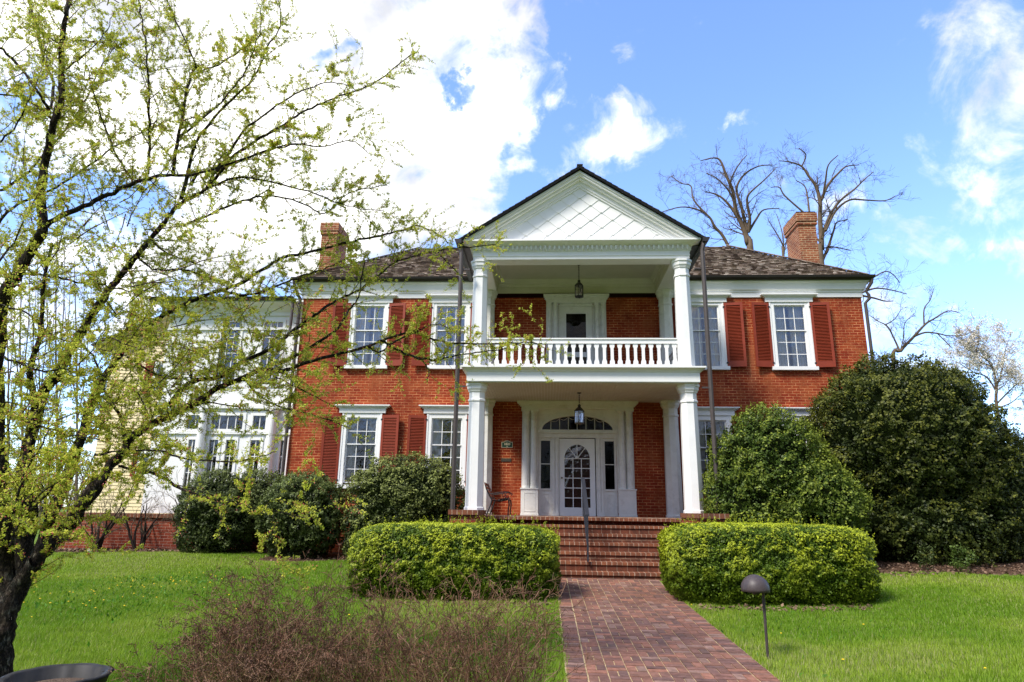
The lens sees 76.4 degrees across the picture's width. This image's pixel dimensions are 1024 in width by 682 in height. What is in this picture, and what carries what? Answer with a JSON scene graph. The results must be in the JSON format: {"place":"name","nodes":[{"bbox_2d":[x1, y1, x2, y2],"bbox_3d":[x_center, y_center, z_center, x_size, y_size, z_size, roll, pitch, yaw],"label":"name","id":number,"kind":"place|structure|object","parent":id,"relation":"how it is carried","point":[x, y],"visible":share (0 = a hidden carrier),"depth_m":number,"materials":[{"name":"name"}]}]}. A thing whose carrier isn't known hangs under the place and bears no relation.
{"place":"outdoors","nodes":[
{"label":"outdoors","id":0,"kind":"place"},
{"bbox_2d":[0,0,1023,506],"label":"sky","id":1,"kind":"structure","parent":0,"point":[517,95],"materials":[{"name":"blue"}]},
{"bbox_2d":[12,508,1023,681],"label":"ground","id":2,"kind":"structure","parent":0,"point":[61,510],"depth_m":8.50,"materials":[{"name":"green plant"}]},
{"bbox_2d":[3,281,31,454],"bbox_3d":[-27.570,2.870,34.934,3.422,14.997,2.795,-12,-19,40],"label":"bare background tree","id":3,"kind":"object","parent":2,"relation":"on","point":[9,374],"visible":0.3,"depth_m":35.40,"materials":[{"name":"grey plant"}]},
{"bbox_2d":[9,266,39,444],"bbox_3d":[-29.576,1.994,38.188,4.773,18.656,3.003,-8,-17,29],"label":"bare background tree","id":4,"kind":"object","parent":2,"relation":"on","point":[22,430],"visible":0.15,"depth_m":38.96,"materials":[{"name":"grey plant"}]},
{"bbox_2d":[29,252,69,523],"bbox_3d":[-28.928,2.817,39.256,5.221,17.626,1.587,-4,-15,19],"label":"bare background tree","id":5,"kind":"object","parent":2,"relation":"on","point":[40,507],"visible":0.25,"depth_m":39.45,"materials":[{"name":"grey plant"}]},
{"bbox_2d":[9,445,94,511],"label":"woods","id":6,"kind":"object","parent":2,"relation":"on","point":[71,492],"visible":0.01,"depth_m":49.31,"materials":[{"name":"grey plant"}]},
{"bbox_2d":[0,663,113,681],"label":"planter bowl","id":7,"kind":"object","parent":2,"relation":"on","point":[84,672],"visible":0.97,"depth_m":4.75,"materials":[{"name":"metal"}]},
{"bbox_2d":[44,238,79,483],"bbox_3d":[-25.587,1.530,36.263,4.342,18.467,2.472,0,-15,3],"label":"bare background tree","id":8,"kind":"object","parent":2,"relation":"on","point":[56,359],"visible":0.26,"depth_m":37.09,"materials":[{"name":"grey plant"}]},
{"bbox_2d":[61,261,91,500],"bbox_3d":[-27.146,3.021,39.933,3.846,17.679,2.131,-6,-16,24],"label":"bare background tree","id":9,"kind":"object","parent":2,"relation":"on","point":[76,477],"visible":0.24,"depth_m":39.91,"materials":[{"name":"grey plant"}]},
{"bbox_2d":[85,315,173,513],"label":"yellow house","id":10,"kind":"structure","parent":2,"relation":"on","point":[133,501],"depth_m":22.63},
{"bbox_2d":[135,451,148,476],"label":"window","id":11,"kind":"structure","parent":10,"relation":"in","point":[144,451],"depth_m":22.37,"materials":[{"name":"white glass"}]},
{"bbox_2d":[152,362,162,390],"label":"window","id":12,"kind":"structure","parent":10,"relation":"in","point":[157,372],"depth_m":23.18,"materials":[{"name":"grey glass"}]},
{"bbox_2d":[55,548,265,552],"bbox_3d":[-9.558,5.592,17.252,7.400,0.117,1.320,0,-15,3],"label":"mulch bed","id":13,"kind":"object","parent":2,"relation":"on","point":[113,551],"visible":0.13,"depth_m":17.38,"materials":[{"name":"brown soil"}]},
{"bbox_2d":[82,471,140,548],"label":"bare shrub","id":14,"kind":"object","parent":13,"relation":"on","point":[99,541],"visible":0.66,"depth_m":17.59,"materials":[{"name":"brown plant"}]},
{"bbox_2d":[96,482,169,550],"bbox_3d":[-10.409,4.720,17.642,2.136,1.954,1.477,11,-18,-34],"label":"bare shrub","id":15,"kind":"object","parent":13,"relation":"on","point":[144,537],"visible":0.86,"depth_m":17.61,"materials":[{"name":"brown plant"}]},
{"bbox_2d":[151,469,218,548],"bbox_3d":[-8.818,4.566,17.807,1.549,2.352,1.942,-12,-19,40],"label":"bare shrub","id":16,"kind":"object","parent":13,"relation":"on","point":[173,509],"visible":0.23,"depth_m":17.53,"materials":[{"name":"brown plant"}]},
{"bbox_2d":[170,464,281,553],"bbox_3d":[-7.377,4.379,17.034,2.825,2.335,2.149,0,-15,3],"label":"boxwood shrub","id":17,"kind":"object","parent":13,"relation":"on","point":[203,523],"visible":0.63,"depth_m":16.43,"materials":[{"name":"green plant"}]},
{"bbox_2d":[55,512,268,550],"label":"brick foundation wall","id":18,"kind":"structure","parent":2,"relation":"on","point":[156,538],"depth_m":18.05,"materials":[{"name":"red brick"}]},
{"bbox_2d":[141,296,302,512],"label":"white wing","id":19,"kind":"structure","parent":18,"relation":"on","point":[280,317],"depth_m":19.18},
{"bbox_2d":[177,437,195,503],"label":"window","id":20,"kind":"structure","parent":19,"relation":"in","point":[183,471],"depth_m":18.78,"materials":[{"name":"white glass"}]},
{"bbox_2d":[183,412,199,431],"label":"window","id":21,"kind":"structure","parent":19,"relation":"in","point":[189,430],"depth_m":19.07,"materials":[{"name":"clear glass"}]},
{"bbox_2d":[202,437,221,485],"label":"window","id":22,"kind":"structure","parent":19,"relation":"in","point":[209,439],"depth_m":18.85,"materials":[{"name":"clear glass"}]},
{"bbox_2d":[207,412,246,431],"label":"window","id":23,"kind":"structure","parent":19,"relation":"in","point":[244,415],"depth_m":19.07,"materials":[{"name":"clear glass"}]},
{"bbox_2d":[212,319,243,386],"bbox_3d":[-8.545,0.362,19.621,0.744,2.091,0.080,0,-15,3],"label":"window","id":24,"kind":"structure","parent":19,"relation":"in","point":[232,321],"depth_m":19.66,"materials":[{"name":"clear glass"}]},
{"bbox_2d":[219,437,238,480],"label":"window","id":25,"kind":"structure","parent":19,"relation":"in","point":[223,456],"depth_m":18.83,"materials":[{"name":"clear glass"}]},
{"bbox_2d":[244,437,263,478],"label":"window","id":26,"kind":"structure","parent":19,"relation":"in","point":[254,438],"depth_m":18.81,"materials":[{"name":"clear glass"}]},
{"bbox_2d":[249,413,268,431],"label":"window","id":27,"kind":"structure","parent":19,"relation":"in","point":[252,414],"depth_m":19.01,"materials":[{"name":"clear glass"}]},
{"bbox_2d":[256,319,286,386],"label":"window","id":28,"kind":"structure","parent":19,"relation":"in","point":[278,321],"depth_m":19.67,"materials":[{"name":"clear glass"}]},
{"bbox_2d":[275,437,288,477],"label":"window","id":29,"kind":"structure","parent":19,"relation":"in","point":[278,456],"depth_m":18.72,"materials":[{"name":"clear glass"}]},
{"bbox_2d":[282,413,291,431],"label":"window","id":30,"kind":"structure","parent":19,"relation":"in","point":[283,429],"depth_m":18.93,"materials":[{"name":"glass"}]},
{"bbox_2d":[102,541,411,681],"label":"dry shrub","id":31,"kind":"object","parent":2,"relation":"on","point":[262,666],"visible":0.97,"depth_m":4.67,"materials":[{"name":"brown plant"}]},
{"bbox_2d":[0,0,573,677],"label":"crab apple tree","id":32,"kind":"object","parent":2,"relation":"on","point":[22,558],"visible":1,"depth_m":6.01,"materials":[{"name":"green plant"}]},
{"bbox_2d":[259,552,346,561],"bbox_3d":[-3.261,5.378,16.097,5.300,0.139,2.600,0,-15,3],"label":"mulch bed","id":33,"kind":"object","parent":2,"relation":"on","point":[333,554],"visible":0.1,"depth_m":15.61,"materials":[{"name":"brown soil"}]},
{"bbox_2d":[251,465,347,558],"bbox_3d":[-5.325,4.265,16.320,2.409,2.311,2.273,0,-15,3],"label":"boxwood shrub","id":34,"kind":"object","parent":33,"relation":"on","point":[300,536],"visible":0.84,"depth_m":15.71,"materials":[{"name":"green plant"}]},
{"bbox_2d":[337,448,465,558],"bbox_3d":[-2.653,4.043,16.335,3.393,2.826,2.363,0,-15,3],"label":"boxwood shrub","id":35,"kind":"object","parent":33,"relation":"on","point":[420,489],"visible":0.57,"depth_m":15.73,"materials":[{"name":"green plant"}]},
{"bbox_2d":[293,551,604,681],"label":"dry shrub","id":36,"kind":"object","parent":2,"relation":"on","point":[420,676],"visible":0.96,"depth_m":4.86,"materials":[{"name":"brown plant"}]},
{"bbox_2d":[346,510,562,601],"bbox_3d":[-0.994,3.836,11.776,3.809,1.521,2.172,0,-15,3],"label":"clipped hedge","id":37,"kind":"object","parent":2,"relation":"on","point":[429,551],"visible":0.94,"depth_m":10.87,"materials":[{"name":"green plant"}]},
{"bbox_2d":[17,567,980,677],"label":"lawn weeds","id":38,"kind":"object","parent":2,"relation":"on","point":[206,595],"visible":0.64,"depth_m":10.46,"materials":[{"name":"green plant"}]},
{"bbox_2d":[23,572,985,668],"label":"dandelion flowers","id":39,"kind":"object","parent":2,"relation":"on","point":[229,594],"visible":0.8,"depth_m":10.32,"materials":[{"name":"yellow plant"}]},
{"bbox_2d":[279,164,875,580],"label":"brick house","id":40,"kind":"structure","parent":2,"relation":"on","point":[684,344],"depth_m":17.97,"materials":[{"name":"red brick"}]},
{"bbox_2d":[335,404,390,487],"bbox_3d":[-4.219,2.936,18.139,1.580,2.300,0.350,0,-15,3],"label":"window","id":41,"kind":"structure","parent":40,"relation":"in","point":[348,456],"depth_m":18.25,"materials":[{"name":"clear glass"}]},
{"bbox_2d":[343,294,397,368],"bbox_3d":[-4.171,-0.257,18.971,1.580,2.200,0.350,0,-15,3],"label":"window","id":42,"kind":"structure","parent":40,"relation":"in","point":[361,325],"depth_m":19.08,"materials":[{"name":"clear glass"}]},
{"bbox_2d":[419,405,468,488],"bbox_3d":[-1.823,2.939,18.008,1.580,2.300,0.350,0,-15,3],"label":"window","id":43,"kind":"structure","parent":40,"relation":"in","point":[436,414],"depth_m":18.15,"materials":[{"name":"white glass"}]},
{"bbox_2d":[424,294,472,368],"bbox_3d":[-1.774,-0.254,18.841,1.580,2.200,0.350,0,-15,3],"label":"window","id":44,"kind":"structure","parent":40,"relation":"in","point":[448,301],"depth_m":18.95,"materials":[{"name":"white glass"}]},
{"bbox_2d":[484,482,512,515],"bbox_3d":[-0.337,3.966,16.308,0.665,0.791,1.000,0,-15,3],"label":"garden bench","id":45,"kind":"object","parent":40,"relation":"on","point":[491,494],"visible":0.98,"depth_m":15.92,"materials":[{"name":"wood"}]},
{"bbox_2d":[501,458,510,461],"bbox_3d":[-0.161,3.258,17.816,0.280,0.095,0.020,0,-15,3],"label":"plaque","id":46,"kind":"object","parent":40,"relation":"attached to","point":[505,459],"visible":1,"depth_m":17.81,"materials":[{"name":"gold metal"}]},
{"bbox_2d":[501,441,512,447],"bbox_3d":[-0.135,2.841,17.920,0.310,0.191,0.026,0,-15,3],"label":"year sign","id":47,"kind":"object","parent":40,"relation":"attached to","point":[506,444],"visible":1,"depth_m":17.91,"materials":[{"name":"green metal"}]},
{"bbox_2d":[565,312,586,361],"bbox_3d":[1.835,0.264,18.556,0.620,2.240,0.040,0,-15,3],"label":"balcony door","id":48,"kind":"structure","parent":40,"relation":"in","point":[577,354],"depth_m":18.65,"materials":[{"name":"glass"}]},
{"bbox_2d":[559,439,595,515],"bbox_3d":[1.782,3.693,17.677,0.987,2.060,0.130,0,-15,3],"label":"storm door","id":49,"kind":"structure","parent":40,"relation":"in","point":[588,444],"depth_m":17.68,"materials":[{"name":"white wood"}]},
{"bbox_2d":[574,392,583,424],"bbox_3d":[1.716,1.726,16.576,0.267,0.829,0.273,0,-15,3],"label":"hanging lantern","id":50,"kind":"object","parent":40,"relation":"hanging from","point":[578,409],"visible":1,"depth_m":16.52,"materials":[{"name":"metal"}]},
{"bbox_2d":[575,265,582,297],"bbox_3d":[1.818,-1.625,17.654,0.246,0.979,0.251,0,-15,3],"label":"hanging lantern","id":51,"kind":"object","parent":40,"relation":"hanging from","point":[578,284],"visible":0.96,"depth_m":17.56,"materials":[{"name":"metal"}]},
{"bbox_2d":[564,445,595,507],"bbox_3d":[1.793,3.728,17.853,0.980,2.080,0.071,0,-15,3],"label":"door glass","id":52,"kind":"structure","parent":40,"relation":"in","point":[576,449],"depth_m":17.86,"materials":[{"name":"clear glass"}]},
{"bbox_2d":[690,293,731,369],"bbox_3d":[5.455,-0.247,18.447,1.580,2.200,0.350,0,-15,3],"label":"window","id":53,"kind":"structure","parent":40,"relation":"in","point":[717,335],"depth_m":18.53,"materials":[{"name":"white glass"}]},
{"bbox_2d":[697,407,739,491],"bbox_3d":[5.406,2.946,17.614,1.580,2.300,0.350,0,-15,3],"label":"window","id":54,"kind":"structure","parent":40,"relation":"in","point":[723,415],"depth_m":17.78,"materials":[{"name":"white glass"}]},
{"bbox_2d":[760,293,818,370],"bbox_3d":[7.851,-0.244,18.316,1.580,2.200,0.350,0,-15,3],"label":"window","id":55,"kind":"structure","parent":40,"relation":"in","point":[801,335],"depth_m":18.39,"materials":[{"name":"white glass"}]},
{"bbox_2d":[770,407,815,449],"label":"window","id":56,"kind":"structure","parent":40,"relation":"in","point":[800,411],"depth_m":17.65,"materials":[{"name":"white glass"}]},
{"bbox_2d":[652,131,794,249],"bbox_3d":[10.456,-1.208,32.700,8.713,21.270,4.190,-4,-15,16],"label":"bare locust tree","id":57,"kind":"object","parent":2,"relation":"on","point":[746,226],"visible":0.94,"depth_m":34.24,"materials":[{"name":"brown plant"}]},
{"bbox_2d":[741,574,769,658],"bbox_3d":[2.775,3.134,7.352,0.314,0.940,0.314,0,-15,3],"label":"path lamp","id":58,"kind":"object","parent":2,"relation":"on","point":[754,584],"visible":0.98,"depth_m":7.33,"materials":[{"name":"metal"}]},
{"bbox_2d":[657,513,882,606],"bbox_3d":[4.391,3.812,11.481,3.504,1.514,2.156,0,-15,3],"label":"clipped hedge","id":59,"kind":"object","parent":2,"relation":"on","point":[788,562],"visible":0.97,"depth_m":10.60,"materials":[{"name":"green plant"}]},
{"bbox_2d":[764,209,787,255],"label":"bare young tree","id":60,"kind":"object","parent":2,"relation":"on","point":[783,248],"visible":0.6,"depth_m":32.79,"materials":[{"name":"brown plant"}]},
{"bbox_2d":[759,132,924,301],"bbox_3d":[17.787,-0.955,33.718,8.862,21.551,4.034,2,-15,-3],"label":"bare locust tree","id":61,"kind":"object","parent":2,"relation":"on","point":[822,230],"visible":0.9,"depth_m":35.26,"materials":[{"name":"brown plant"}]},
{"bbox_2d":[863,283,990,368],"bbox_3d":[21.562,3.038,32.867,6.586,13.500,3.458,0,-15,3],"label":"bare leaning tree","id":62,"kind":"object","parent":2,"relation":"on","point":[903,347],"visible":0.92,"depth_m":34.10,"materials":[{"name":"brown plant"}]},
{"bbox_2d":[873,558,1023,574],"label":"mulch bed","id":63,"kind":"object","parent":2,"relation":"on","point":[904,562],"visible":0.06,"depth_m":13.87,"materials":[{"name":"brown soil"}]},
{"bbox_2d":[699,401,874,540],"bbox_3d":[6.017,3.244,14.743,3.856,3.876,2.740,0,-15,3],"label":"boxwood shrub","id":64,"kind":"object","parent":63,"relation":"on","point":[774,466],"visible":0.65,"depth_m":14.04,"materials":[{"name":"green plant"}]},
{"bbox_2d":[800,350,1023,567],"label":"giant boxwood","id":65,"kind":"object","parent":63,"relation":"on","point":[927,453],"visible":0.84,"depth_m":14.57,"materials":[{"name":"green plant"}]},
{"bbox_2d":[910,543,936,569],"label":"seedling shrub","id":66,"kind":"object","parent":63,"relation":"on","point":[923,560],"visible":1,"depth_m":13.60,"materials":[{"name":"green plant"}]},
{"bbox_2d":[942,542,978,571],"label":"seedling shrub","id":67,"kind":"object","parent":63,"relation":"on","point":[963,551],"visible":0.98,"depth_m":13.54,"materials":[{"name":"green plant"}]},
{"bbox_2d":[1006,435,1023,558],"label":"boxwood shrub","id":68,"kind":"object","parent":63,"relation":"on","point":[1022,555],"depth_m":15.44,"materials":[{"name":"green plant"}]},
{"bbox_2d":[925,308,1023,421],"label":"blossoming tree","id":69,"kind":"object","parent":2,"relation":"on","point":[974,354],"visible":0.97,"depth_m":39.49,"materials":[{"name":"grey plant"}]},
{"bbox_2d":[55,546,1023,611],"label":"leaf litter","id":70,"kind":"object","parent":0,"point":[547,604],"visible":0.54,"depth_m":13.41,"materials":[{"name":"brown plant"}]},
{"bbox_2d":[558,578,779,681],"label":"brick path","id":71,"kind":"structure","parent":0,"point":[685,629],"depth_m":8.02,"materials":[{"name":"red brick"}]}
]}

